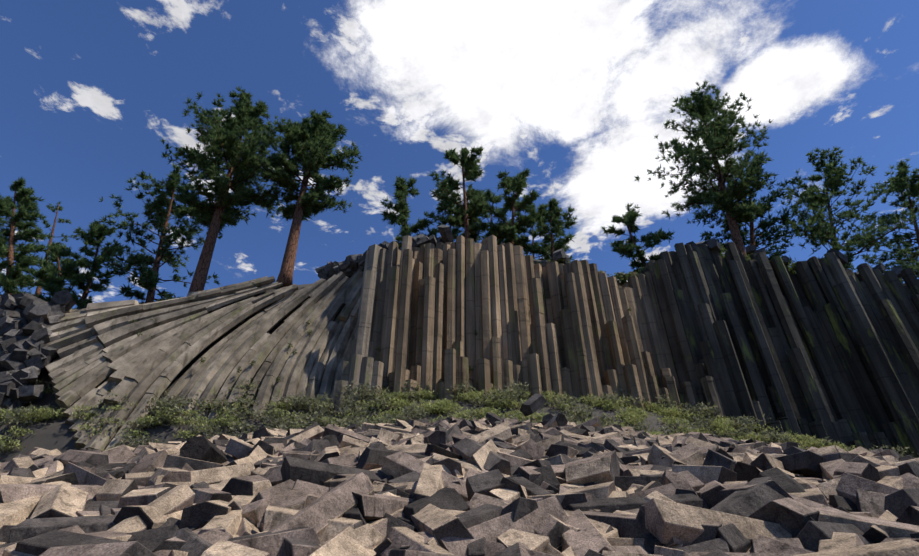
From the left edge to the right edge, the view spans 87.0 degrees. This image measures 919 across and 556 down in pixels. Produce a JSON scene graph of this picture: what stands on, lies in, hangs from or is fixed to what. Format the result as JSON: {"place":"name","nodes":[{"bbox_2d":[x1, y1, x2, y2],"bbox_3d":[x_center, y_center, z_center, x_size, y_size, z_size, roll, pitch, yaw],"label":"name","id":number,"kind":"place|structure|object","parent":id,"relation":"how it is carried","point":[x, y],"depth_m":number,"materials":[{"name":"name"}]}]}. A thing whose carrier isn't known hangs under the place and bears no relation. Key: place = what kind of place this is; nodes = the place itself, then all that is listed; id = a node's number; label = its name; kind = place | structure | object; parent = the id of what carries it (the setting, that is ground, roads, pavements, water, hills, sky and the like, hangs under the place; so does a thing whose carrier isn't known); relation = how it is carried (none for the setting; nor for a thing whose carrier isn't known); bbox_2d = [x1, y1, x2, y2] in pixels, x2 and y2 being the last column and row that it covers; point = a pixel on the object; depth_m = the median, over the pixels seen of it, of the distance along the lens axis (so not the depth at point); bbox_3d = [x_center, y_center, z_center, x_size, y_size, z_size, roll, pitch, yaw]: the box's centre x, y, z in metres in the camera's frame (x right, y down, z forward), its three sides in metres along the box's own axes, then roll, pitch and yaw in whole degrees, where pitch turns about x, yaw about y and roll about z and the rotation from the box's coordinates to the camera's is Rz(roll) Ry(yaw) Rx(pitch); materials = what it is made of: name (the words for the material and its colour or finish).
{"place":"outdoors","nodes":[
{"label":"outdoors","id":0,"kind":"place"},
{"bbox_2d":[0,277,808,462],"bbox_3d":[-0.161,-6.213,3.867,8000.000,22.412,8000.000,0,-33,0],"label":"ground","id":1,"kind":"structure","parent":0,"point":[53,434],"depth_m":20.87,"materials":[{"name":"soil"}]},
{"bbox_2d":[45,266,363,450],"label":"curved basalt columns","id":2,"kind":"structure","parent":1,"relation":"on","point":[109,342],"depth_m":24.57,"materials":[{"name":"grey stone"}]},
{"bbox_2d":[0,225,902,410],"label":"rocks","id":3,"kind":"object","parent":1,"relation":"on","point":[27,354],"depth_m":25.34,"materials":[{"name":"grey stone"}]},
{"bbox_2d":[0,393,918,555],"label":"talus blocks","id":4,"kind":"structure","parent":1,"relation":"on","point":[558,484],"depth_m":5.71,"materials":[{"name":"grey stone"}]},
{"bbox_2d":[331,235,918,457],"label":"basalt columns","id":5,"kind":"structure","parent":1,"relation":"on","point":[827,345],"depth_m":26.25,"materials":[{"name":"grey stone"}]},
{"bbox_2d":[0,0,918,308],"label":"sky","id":6,"kind":"structure","parent":0,"point":[576,94],"materials":[{"name":"blue"}]}
]}

